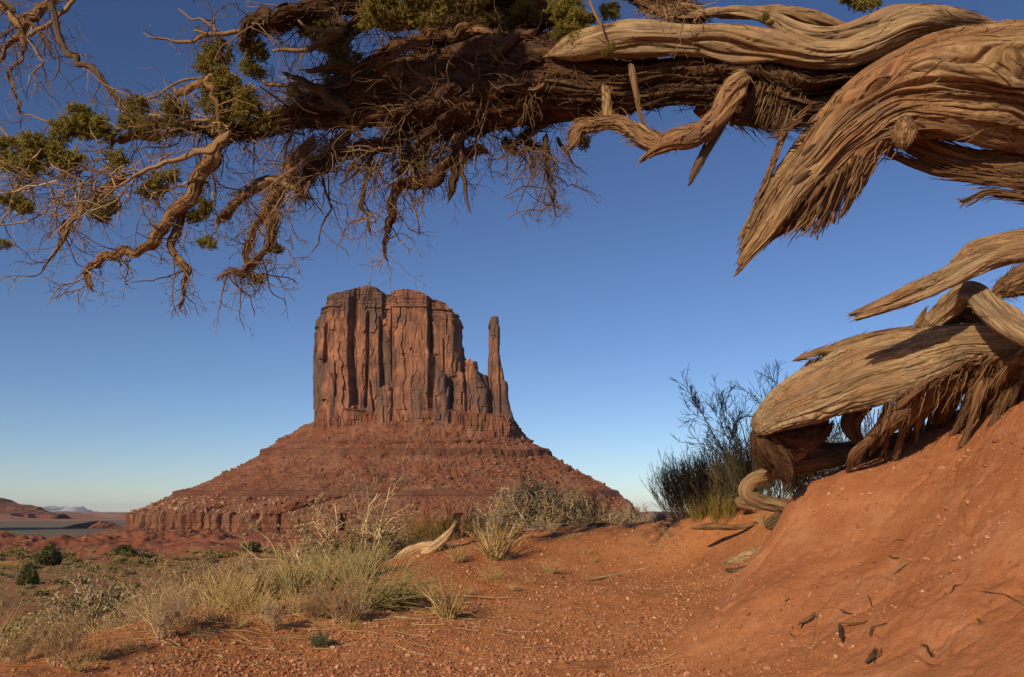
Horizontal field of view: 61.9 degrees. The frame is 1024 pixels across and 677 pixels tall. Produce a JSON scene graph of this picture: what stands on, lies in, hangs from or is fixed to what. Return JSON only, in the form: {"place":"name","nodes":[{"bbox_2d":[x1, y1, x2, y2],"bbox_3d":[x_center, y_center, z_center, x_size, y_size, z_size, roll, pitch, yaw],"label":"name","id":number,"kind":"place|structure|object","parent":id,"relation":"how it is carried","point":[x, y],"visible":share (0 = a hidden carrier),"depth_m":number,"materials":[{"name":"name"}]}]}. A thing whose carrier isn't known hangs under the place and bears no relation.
{"place":"outdoors","nodes":[
{"label":"outdoors","id":0,"kind":"place"},
{"bbox_2d":[0,498,77,518],"bbox_3d":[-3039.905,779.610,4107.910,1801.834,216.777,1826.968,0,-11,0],"label":"mesa","id":1,"kind":"structure","parent":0,"point":[10,507],"depth_m":4032.67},
{"bbox_2d":[42,505,96,511],"bbox_3d":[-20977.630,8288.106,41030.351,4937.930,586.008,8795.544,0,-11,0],"label":"mountains","id":2,"kind":"structure","parent":0,"point":[74,508],"depth_m":40420.81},
{"bbox_2d":[62,521,123,528],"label":"red hill","id":3,"kind":"structure","parent":0,"point":[98,525],"depth_m":1695.30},
{"bbox_2d":[364,542,393,563],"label":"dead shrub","id":4,"kind":"object","parent":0,"point":[377,551],"visible":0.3,"depth_m":9.47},
{"bbox_2d":[0,385,1023,676],"bbox_3d":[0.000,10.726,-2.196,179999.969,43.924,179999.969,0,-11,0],"label":"ground","id":5,"kind":"structure","parent":0,"point":[992,645],"depth_m":5.03,"materials":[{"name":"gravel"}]},
{"bbox_2d":[12,551,26,558],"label":"sagebrush","id":6,"kind":"object","parent":5,"relation":"on","point":[20,555],"visible":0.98,"depth_m":433.67,"materials":[{"name":"green plant"}]},
{"bbox_2d":[0,631,39,664],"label":"dead shrub","id":7,"kind":"object","parent":5,"relation":"on","point":[24,645],"visible":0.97,"depth_m":4.90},
{"bbox_2d":[14,561,40,584],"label":"juniper bush","id":8,"kind":"object","parent":5,"relation":"on","point":[27,575],"visible":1,"depth_m":212.36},
{"bbox_2d":[0,601,55,663],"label":"grass clump","id":9,"kind":"object","parent":5,"relation":"on","point":[15,631],"visible":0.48,"depth_m":5.16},
{"bbox_2d":[30,587,48,595],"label":"sagebrush","id":10,"kind":"object","parent":5,"relation":"on","point":[39,593],"visible":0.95,"depth_m":166.88,"materials":[{"name":"green plant"}]},
{"bbox_2d":[0,602,84,660],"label":"green shrub","id":11,"kind":"object","parent":5,"relation":"on","point":[17,628],"visible":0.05,"depth_m":7.47,"materials":[{"name":"green plant"}]},
{"bbox_2d":[32,544,62,565],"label":"juniper bush","id":12,"kind":"object","parent":5,"relation":"on","point":[50,555],"visible":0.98,"depth_m":400.70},
{"bbox_2d":[18,608,98,666],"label":"dead shrub","id":13,"kind":"object","parent":5,"relation":"on","point":[64,644],"visible":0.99,"depth_m":4.69,"materials":[{"name":"plant"}]},
{"bbox_2d":[26,620,93,652],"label":"dead shrub","id":14,"kind":"object","parent":5,"relation":"on","point":[59,633],"visible":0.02,"depth_m":6.99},
{"bbox_2d":[67,556,82,562],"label":"sagebrush","id":15,"kind":"object","parent":5,"relation":"on","point":[74,559],"visible":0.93,"depth_m":426.93,"materials":[{"name":"green plant"}]},
{"bbox_2d":[54,642,104,672],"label":"straw tuft","id":16,"kind":"object","parent":5,"relation":"on","point":[72,664],"visible":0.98,"depth_m":4.52,"materials":[{"name":"beige plant"}]},
{"bbox_2d":[63,609,129,633],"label":"straw tuft","id":17,"kind":"object","parent":5,"relation":"on","point":[103,623],"visible":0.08,"depth_m":6.84,"materials":[{"name":"beige plant"}]},
{"bbox_2d":[1,576,198,659],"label":"grey shrub","id":18,"kind":"object","parent":5,"relation":"on","point":[118,597],"depth_m":7.88,"materials":[{"name":"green plant"}]},
{"bbox_2d":[0,569,200,660],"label":"grey shrub","id":19,"kind":"object","parent":5,"relation":"on","point":[86,601],"visible":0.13,"depth_m":7.78,"materials":[{"name":"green plant"}]},
{"bbox_2d":[85,636,121,659],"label":"straw tuft","id":20,"kind":"object","parent":5,"relation":"on","point":[103,657],"visible":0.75,"depth_m":4.84,"materials":[{"name":"beige plant"}]},
{"bbox_2d":[92,613,132,629],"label":"dead shrub","id":21,"kind":"object","parent":5,"relation":"on","point":[106,622],"visible":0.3,"depth_m":6.74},
{"bbox_2d":[110,544,134,553],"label":"juniper bush","id":22,"kind":"object","parent":5,"relation":"on","point":[123,548],"visible":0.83,"depth_m":463.69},
{"bbox_2d":[82,582,170,629],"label":"straw tuft","id":23,"kind":"object","parent":5,"relation":"on","point":[130,604],"visible":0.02,"depth_m":7.70,"materials":[{"name":"beige plant"}]},
{"bbox_2d":[119,550,134,556],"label":"plain shrub","id":24,"kind":"object","parent":5,"relation":"on","point":[128,553],"visible":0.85,"depth_m":457.01,"materials":[{"name":"green plant"}]},
{"bbox_2d":[107,628,147,652],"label":"straw tuft","id":25,"kind":"object","parent":5,"relation":"on","point":[131,647],"visible":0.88,"depth_m":5.04,"materials":[{"name":"beige plant"}]},
{"bbox_2d":[109,601,153,625],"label":"dead shrub","id":26,"kind":"object","parent":5,"relation":"on","point":[122,610],"visible":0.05,"depth_m":7.12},
{"bbox_2d":[124,598,151,622],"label":"dead shrub","id":27,"kind":"object","parent":5,"relation":"on","point":[133,612],"visible":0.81,"depth_m":6.30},
{"bbox_2d":[127,578,195,646],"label":"dead shrub","id":28,"kind":"object","parent":5,"relation":"on","point":[169,612],"visible":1,"depth_m":5.37,"materials":[{"name":"plant"}]},
{"bbox_2d":[0,540,354,639],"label":"ground cover","id":29,"kind":"object","parent":5,"relation":"on","point":[68,585],"visible":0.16,"depth_m":292.29,"materials":[{"name":"green plant"}]},
{"bbox_2d":[118,562,248,607],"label":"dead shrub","id":30,"kind":"object","parent":5,"relation":"on","point":[178,580],"visible":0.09,"depth_m":8.39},
{"bbox_2d":[176,596,206,628],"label":"straw tuft","id":31,"kind":"object","parent":5,"relation":"on","point":[190,621],"visible":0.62,"depth_m":5.68,"materials":[{"name":"beige plant"}]},
{"bbox_2d":[162,580,239,611],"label":"dead shrub","id":32,"kind":"object","parent":5,"relation":"on","point":[186,591],"visible":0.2,"depth_m":7.43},
{"bbox_2d":[185,622,217,639],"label":"straw tuft","id":33,"kind":"object","parent":5,"relation":"on","point":[204,634],"visible":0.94,"depth_m":5.39,"materials":[{"name":"beige plant"}]},
{"bbox_2d":[161,581,242,609],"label":"straw tuft","id":34,"kind":"object","parent":5,"relation":"on","point":[196,596],"visible":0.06,"depth_m":7.52,"materials":[{"name":"beige plant"}]},
{"bbox_2d":[156,567,256,605],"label":"straw tuft","id":35,"kind":"object","parent":5,"relation":"on","point":[213,591],"visible":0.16,"depth_m":7.59,"materials":[{"name":"beige plant"}]},
{"bbox_2d":[179,577,243,605],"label":"dead shrub","id":36,"kind":"object","parent":5,"relation":"on","point":[229,583],"visible":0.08,"depth_m":7.82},
{"bbox_2d":[195,593,239,623],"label":"straw tuft","id":37,"kind":"object","parent":5,"relation":"on","point":[211,617],"visible":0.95,"depth_m":5.85,"materials":[{"name":"beige plant"}]},
{"bbox_2d":[167,565,273,602],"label":"straw tuft","id":38,"kind":"object","parent":5,"relation":"on","point":[212,579],"visible":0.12,"depth_m":7.83,"materials":[{"name":"beige plant"}]},
{"bbox_2d":[188,567,252,612],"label":"straw tuft","id":39,"kind":"object","parent":5,"relation":"on","point":[225,601],"visible":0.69,"depth_m":6.24,"materials":[{"name":"beige plant"}]},
{"bbox_2d":[207,577,270,611],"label":"straw tuft","id":40,"kind":"object","parent":5,"relation":"on","point":[234,603],"visible":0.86,"depth_m":6.18,"materials":[{"name":"beige plant"}]},
{"bbox_2d":[199,553,278,596],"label":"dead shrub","id":41,"kind":"object","parent":5,"relation":"on","point":[233,566],"visible":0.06,"depth_m":8.82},
{"bbox_2d":[196,566,281,603],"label":"straw tuft","id":42,"kind":"object","parent":5,"relation":"on","point":[239,581],"visible":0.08,"depth_m":7.95,"materials":[{"name":"beige plant"}]},
{"bbox_2d":[222,610,257,627],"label":"straw tuft","id":43,"kind":"object","parent":5,"relation":"on","point":[236,623],"visible":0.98,"depth_m":5.79,"materials":[{"name":"beige plant"}]},
{"bbox_2d":[239,541,261,551],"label":"juniper bush","id":44,"kind":"object","parent":5,"relation":"on","point":[256,546],"visible":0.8,"depth_m":490.86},
{"bbox_2d":[231,583,279,613],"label":"straw tuft","id":45,"kind":"object","parent":5,"relation":"on","point":[256,605],"visible":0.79,"depth_m":6.14,"materials":[{"name":"beige plant"}]},
{"bbox_2d":[251,597,284,631],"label":"dead shrub","id":46,"kind":"object","parent":5,"relation":"on","point":[266,611],"visible":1,"depth_m":5.76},
{"bbox_2d":[221,555,315,598],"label":"straw tuft","id":47,"kind":"object","parent":5,"relation":"on","point":[270,574],"visible":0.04,"depth_m":8.25,"materials":[{"name":"beige plant"}]},
{"bbox_2d":[238,558,305,602],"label":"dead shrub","id":48,"kind":"object","parent":5,"relation":"on","point":[272,580],"visible":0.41,"depth_m":8.10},
{"bbox_2d":[251,584,297,609],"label":"straw tuft","id":49,"kind":"object","parent":5,"relation":"on","point":[282,600],"visible":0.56,"depth_m":6.28,"materials":[{"name":"beige plant"}]},
{"bbox_2d":[236,552,314,601],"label":"grass clump","id":50,"kind":"object","parent":5,"relation":"on","point":[274,579],"visible":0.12,"depth_m":8.17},
{"bbox_2d":[261,556,326,596],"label":"straw tuft","id":51,"kind":"object","parent":5,"relation":"on","point":[293,571],"visible":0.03,"depth_m":8.42,"materials":[{"name":"beige plant"}]},
{"bbox_2d":[278,589,313,616],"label":"straw tuft","id":52,"kind":"object","parent":5,"relation":"on","point":[292,609],"visible":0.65,"depth_m":6.24,"materials":[{"name":"beige plant"}]},
{"bbox_2d":[261,538,349,598],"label":"grass clump","id":53,"kind":"object","parent":5,"relation":"on","point":[290,580],"visible":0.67,"depth_m":7.86,"materials":[{"name":"plant"}]},
{"bbox_2d":[285,575,334,619],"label":"brown shrub","id":54,"kind":"object","parent":5,"relation":"on","point":[306,601],"visible":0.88,"depth_m":6.16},
{"bbox_2d":[230,509,395,578],"bbox_3d":[-2.131,2.516,9.699,1.947,1.145,1.615,8,-14,-35],"label":"thorn bush","id":55,"kind":"object","parent":5,"relation":"on","point":[274,551],"visible":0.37,"depth_m":9.54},
{"bbox_2d":[306,629,335,646],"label":"green plant","id":56,"kind":"object","parent":5,"relation":"on","point":[318,640],"visible":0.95,"depth_m":5.48,"materials":[{"name":"green plant"}]},
{"bbox_2d":[295,539,369,592],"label":"grass clump","id":57,"kind":"object","parent":5,"relation":"on","point":[326,578],"visible":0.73,"depth_m":7.58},
{"bbox_2d":[314,553,353,578],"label":"straw tuft","id":58,"kind":"object","parent":5,"relation":"on","point":[339,564],"visible":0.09,"depth_m":8.96,"materials":[{"name":"beige plant"}]},
{"bbox_2d":[317,575,374,623],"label":"brown shrub","id":59,"kind":"object","parent":5,"relation":"on","point":[340,599],"visible":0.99,"depth_m":6.07,"materials":[{"name":"plant"}]},
{"bbox_2d":[339,612,367,629],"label":"straw tuft","id":60,"kind":"object","parent":5,"relation":"on","point":[348,626],"visible":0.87,"depth_m":5.93,"materials":[{"name":"beige plant"}]},
{"bbox_2d":[272,464,442,570],"bbox_3d":[-1.667,2.178,9.625,1.894,1.569,1.599,0,-11,0],"label":"thorn bush","id":61,"kind":"object","parent":5,"relation":"on","point":[376,534],"visible":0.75,"depth_m":9.50,"materials":[{"name":"grey plant"}]},
{"bbox_2d":[87,431,637,536],"bbox_3d":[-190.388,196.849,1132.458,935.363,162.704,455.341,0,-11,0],"label":"rubble","id":62,"kind":"object","parent":5,"relation":"on","point":[175,508],"visible":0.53,"depth_m":1090.92,"materials":[{"name":"stone"}]},
{"bbox_2d":[326,530,402,579],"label":"grass clump","id":63,"kind":"object","parent":5,"relation":"on","point":[371,563],"visible":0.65,"depth_m":8.12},
{"bbox_2d":[90,285,639,536],"bbox_3d":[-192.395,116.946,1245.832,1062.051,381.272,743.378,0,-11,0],"label":"sandstone butte","id":64,"kind":"object","parent":5,"relation":"on","point":[395,369],"visible":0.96,"depth_m":1179.19,"materials":[{"name":"stone"}]},
{"bbox_2d":[34,553,708,673],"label":"straw litter","id":65,"kind":"object","parent":5,"relation":"on","point":[332,620],"visible":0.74,"depth_m":5.76,"materials":[{"name":"beige plant"}]},
{"bbox_2d":[323,514,429,559],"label":"thorn bush","id":66,"kind":"object","parent":5,"relation":"on","point":[395,544],"visible":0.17,"depth_m":9.96,"materials":[{"name":"grey plant"}]},
{"bbox_2d":[313,538,462,612],"bbox_3d":[-0.984,1.841,6.647,1.142,0.581,0.883,-1,-12,6],"label":"grass clump","id":67,"kind":"object","parent":5,"relation":"on","point":[390,598],"visible":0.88,"depth_m":6.61,"materials":[{"name":"plant"}]},
{"bbox_2d":[392,520,458,558],"bbox_3d":[-0.947,2.192,9.202,0.741,0.472,0.257,0,-11,0],"label":"broken log","id":68,"kind":"object","parent":5,"relation":"on","point":[424,547],"visible":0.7,"depth_m":9.18,"materials":[{"name":"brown wood"}]},
{"bbox_2d":[401,505,471,544],"bbox_3d":[-1.024,2.547,10.938,0.966,0.807,0.810,11,-16,-42],"label":"ephedra","id":69,"kind":"object","parent":5,"relation":"on","point":[424,532],"visible":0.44,"depth_m":10.84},
{"bbox_2d":[414,573,474,619],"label":"straw tuft","id":70,"kind":"object","parent":5,"relation":"on","point":[448,611],"visible":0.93,"depth_m":6.33,"materials":[{"name":"beige plant"}]},
{"bbox_2d":[420,498,488,539],"bbox_3d":[-0.749,2.480,11.148,0.894,0.792,0.984,0,-11,-1],"label":"ephedra","id":71,"kind":"object","parent":5,"relation":"on","point":[465,523],"visible":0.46,"depth_m":11.11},
{"bbox_2d":[441,536,477,561],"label":"straw tuft","id":72,"kind":"object","parent":5,"relation":"on","point":[460,559],"visible":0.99,"depth_m":8.67,"materials":[{"name":"beige plant"}]},
{"bbox_2d":[464,522,487,536],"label":"straw tuft","id":73,"kind":"object","parent":5,"relation":"on","point":[476,533],"visible":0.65,"depth_m":9.93,"materials":[{"name":"beige plant"}]},
{"bbox_2d":[460,594,513,597],"bbox_3d":[-0.230,2.161,7.160,0.496,0.022,0.050,-3,-12,13],"label":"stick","id":74,"kind":"object","parent":5,"relation":"on","point":[485,596],"visible":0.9,"depth_m":7.14,"materials":[{"name":"wood"}]},
{"bbox_2d":[460,517,527,560],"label":"straw tuft","id":75,"kind":"object","parent":5,"relation":"on","point":[498,551],"visible":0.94,"depth_m":8.88,"materials":[{"name":"beige plant"}]},
{"bbox_2d":[474,559,517,579],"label":"straw sprig","id":76,"kind":"object","parent":5,"relation":"on","point":[490,576],"visible":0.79,"depth_m":7.89,"materials":[{"name":"beige plant"}]},
{"bbox_2d":[456,491,544,535],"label":"grey shrub","id":77,"kind":"object","parent":5,"relation":"on","point":[495,515],"visible":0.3,"depth_m":13.58,"materials":[{"name":"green plant"}]},
{"bbox_2d":[0,0,1023,335],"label":"juniper tree","id":78,"kind":"object","parent":5,"relation":"on","point":[924,84],"visible":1,"depth_m":5.82,"materials":[{"name":"brown plant"}]},
{"bbox_2d":[519,523,561,530],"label":"fallen branch","id":79,"kind":"object","parent":5,"relation":"on","point":[534,528],"visible":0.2,"depth_m":10.89,"materials":[{"name":"brown wood"}]},
{"bbox_2d":[489,471,595,533],"bbox_3d":[0.513,3.079,13.940,1.973,1.802,2.206,-2,-12,9],"label":"grey shrub","id":80,"kind":"object","parent":5,"relation":"on","point":[545,504],"visible":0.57,"depth_m":13.61,"materials":[{"name":"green plant"}]},
{"bbox_2d":[533,555,565,574],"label":"straw sprig","id":81,"kind":"object","parent":5,"relation":"on","point":[551,570],"visible":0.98,"depth_m":8.49,"materials":[{"name":"beige plant"}]},
{"bbox_2d":[536,514,564,530],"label":"straw sprig","id":82,"kind":"object","parent":5,"relation":"on","point":[550,527],"visible":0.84,"depth_m":10.21,"materials":[{"name":"beige plant"}]},
{"bbox_2d":[547,485,608,523],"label":"grey shrub","id":83,"kind":"object","parent":5,"relation":"on","point":[579,502],"visible":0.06,"depth_m":14.18,"materials":[{"name":"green plant"}]},
{"bbox_2d":[560,522,618,527],"bbox_3d":[1.072,2.347,10.617,0.972,0.128,0.098,0,-11,0],"label":"fallen log","id":84,"kind":"object","parent":5,"relation":"on","point":[599,524],"visible":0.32,"depth_m":10.60,"materials":[{"name":"brown wood"}]},
{"bbox_2d":[573,488,611,522],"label":"bare shrub","id":85,"kind":"object","parent":5,"relation":"on","point":[585,512],"visible":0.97,"depth_m":11.53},
{"bbox_2d":[579,567,649,579],"bbox_3d":[1.019,2.362,8.587,0.885,0.108,0.084,7,-13,-30],"label":"stick","id":86,"kind":"object","parent":5,"relation":"on","point":[600,577],"visible":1,"depth_m":8.51,"materials":[{"name":"brown wood"}]},
{"bbox_2d":[587,502,642,523],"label":"pale shrub","id":87,"kind":"object","parent":5,"relation":"on","point":[615,519],"visible":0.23,"depth_m":14.18,"materials":[{"name":"grey plant"}]},
{"bbox_2d":[599,502,653,523],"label":"pale shrub","id":88,"kind":"object","parent":5,"relation":"on","point":[636,514],"visible":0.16,"depth_m":14.46,"materials":[{"name":"grey plant"}]},
{"bbox_2d":[650,510,667,521],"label":"pale shrub","id":89,"kind":"object","parent":5,"relation":"on","point":[662,516],"visible":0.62,"depth_m":11.24,"materials":[{"name":"grey plant"}]},
{"bbox_2d":[651,487,683,518],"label":"dark bush","id":90,"kind":"object","parent":5,"relation":"on","point":[663,501],"visible":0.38,"depth_m":9.96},
{"bbox_2d":[641,453,732,518],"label":"dark bush","id":91,"kind":"object","parent":5,"relation":"on","point":[679,497],"visible":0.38,"depth_m":9.67,"materials":[{"name":"plant"}]},
{"bbox_2d":[682,494,714,521],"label":"green tuft","id":92,"kind":"object","parent":5,"relation":"on","point":[693,511],"visible":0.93,"depth_m":9.28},
{"bbox_2d":[650,443,749,515],"bbox_3d":[2.198,1.585,9.649,1.262,0.832,1.492,-2,-12,10],"label":"dark bush","id":93,"kind":"object","parent":5,"relation":"on","point":[667,482],"visible":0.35,"depth_m":9.55,"materials":[{"name":"plant"}]},
{"bbox_2d":[663,437,759,510],"bbox_3d":[2.291,1.499,9.472,1.215,0.818,1.302,7,-13,-30],"label":"dark bush","id":94,"kind":"object","parent":5,"relation":"on","point":[694,471],"visible":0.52,"depth_m":9.31,"materials":[{"name":"plant"}]},
{"bbox_2d":[703,488,737,523],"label":"green tuft","id":95,"kind":"object","parent":5,"relation":"on","point":[730,504],"visible":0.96,"depth_m":8.99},
{"bbox_2d":[691,520,759,530],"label":"fallen branch","id":96,"kind":"object","parent":5,"relation":"on","point":[708,526],"visible":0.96,"depth_m":8.47,"materials":[{"name":"wood"}]},
{"bbox_2d":[725,565,745,572],"bbox_3d":[1.930,2.005,7.417,0.167,0.103,0.334,8,-14,-35],"label":"bark piece","id":97,"kind":"object","parent":5,"relation":"on","point":[731,570],"visible":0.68,"depth_m":7.34,"materials":[{"name":"brown wood"}]},
{"bbox_2d":[721,546,761,565],"bbox_3d":[2.136,2.002,7.835,0.470,0.236,0.153,-5,-13,24],"label":"wood shard","id":98,"kind":"object","parent":5,"relation":"on","point":[740,557],"visible":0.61,"depth_m":7.79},
{"bbox_2d":[735,497,761,512],"bbox_3d":[2.521,1.712,8.701,0.489,0.212,0.140,0,-11,0],"label":"fallen log","id":99,"kind":"object","parent":5,"relation":"on","point":[740,503],"visible":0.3,"depth_m":8.67,"materials":[{"name":"brown wood"}]},
{"bbox_2d":[670,360,842,498],"bbox_3d":[2.607,1.101,9.292,1.622,1.735,1.581,4,-12,-18],"label":"bare tree","id":100,"kind":"object","parent":5,"relation":"on","point":[695,402],"visible":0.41,"depth_m":9.19,"materials":[{"name":"plant"}]},
{"bbox_2d":[749,509,770,523],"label":"straw sprig","id":101,"kind":"object","parent":5,"relation":"on","point":[761,522],"visible":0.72,"depth_m":8.40,"materials":[{"name":"beige plant"}]},
{"bbox_2d":[686,424,837,507],"bbox_3d":[2.783,1.329,9.035,1.656,0.923,1.400,-10,-15,40],"label":"dark bush","id":102,"kind":"object","parent":5,"relation":"on","point":[775,485],"visible":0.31,"depth_m":8.94,"materials":[{"name":"plant"}]},
{"bbox_2d":[764,512,781,529],"bbox_3d":[2.443,1.614,7.699,0.330,0.227,0.138,0,-11,0],"label":"fallen log","id":103,"kind":"object","parent":5,"relation":"on","point":[771,521],"visible":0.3,"depth_m":7.66,"materials":[{"name":"brown wood"}]},
{"bbox_2d":[798,611,815,625],"bbox_3d":[1.535,1.456,4.447,0.127,0.070,0.035,3,-12,-14],"label":"root end","id":104,"kind":"object","parent":5,"relation":"on","point":[811,616],"visible":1,"depth_m":4.45,"materials":[{"name":"brown plant"}]},
{"bbox_2d":[779,414,874,495],"bbox_3d":[3.291,1.222,8.944,1.507,1.014,1.615,-8,-14,35],"label":"dark bush","id":105,"kind":"object","parent":5,"relation":"on","point":[822,473],"visible":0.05,"depth_m":8.65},
{"bbox_2d":[838,623,844,642],"bbox_3d":[1.605,1.434,4.151,0.034,0.079,0.159,-4,-12,20],"label":"root end","id":106,"kind":"object","parent":5,"relation":"on","point":[840,631],"visible":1,"depth_m":4.15,"materials":[{"name":"brown wood"}]},
{"bbox_2d":[865,645,878,662],"bbox_3d":[1.617,1.415,3.832,0.090,0.073,0.041,10,-15,-40],"label":"root end","id":107,"kind":"object","parent":5,"relation":"on","point":[871,656],"visible":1,"depth_m":3.82,"materials":[{"name":"brown wood"}]},
{"bbox_2d":[738,227,1023,512],"bbox_3d":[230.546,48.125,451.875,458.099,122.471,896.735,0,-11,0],"label":"juniper root","id":108,"kind":"object","parent":5,"relation":"on","point":[952,347],"visible":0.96,"depth_m":5.05,"materials":[{"name":"brown wood"}]},
{"bbox_2d":[0,0,1023,511],"label":"sky","id":109,"kind":"structure","parent":0,"point":[125,407],"materials":[{"name":"blue"}]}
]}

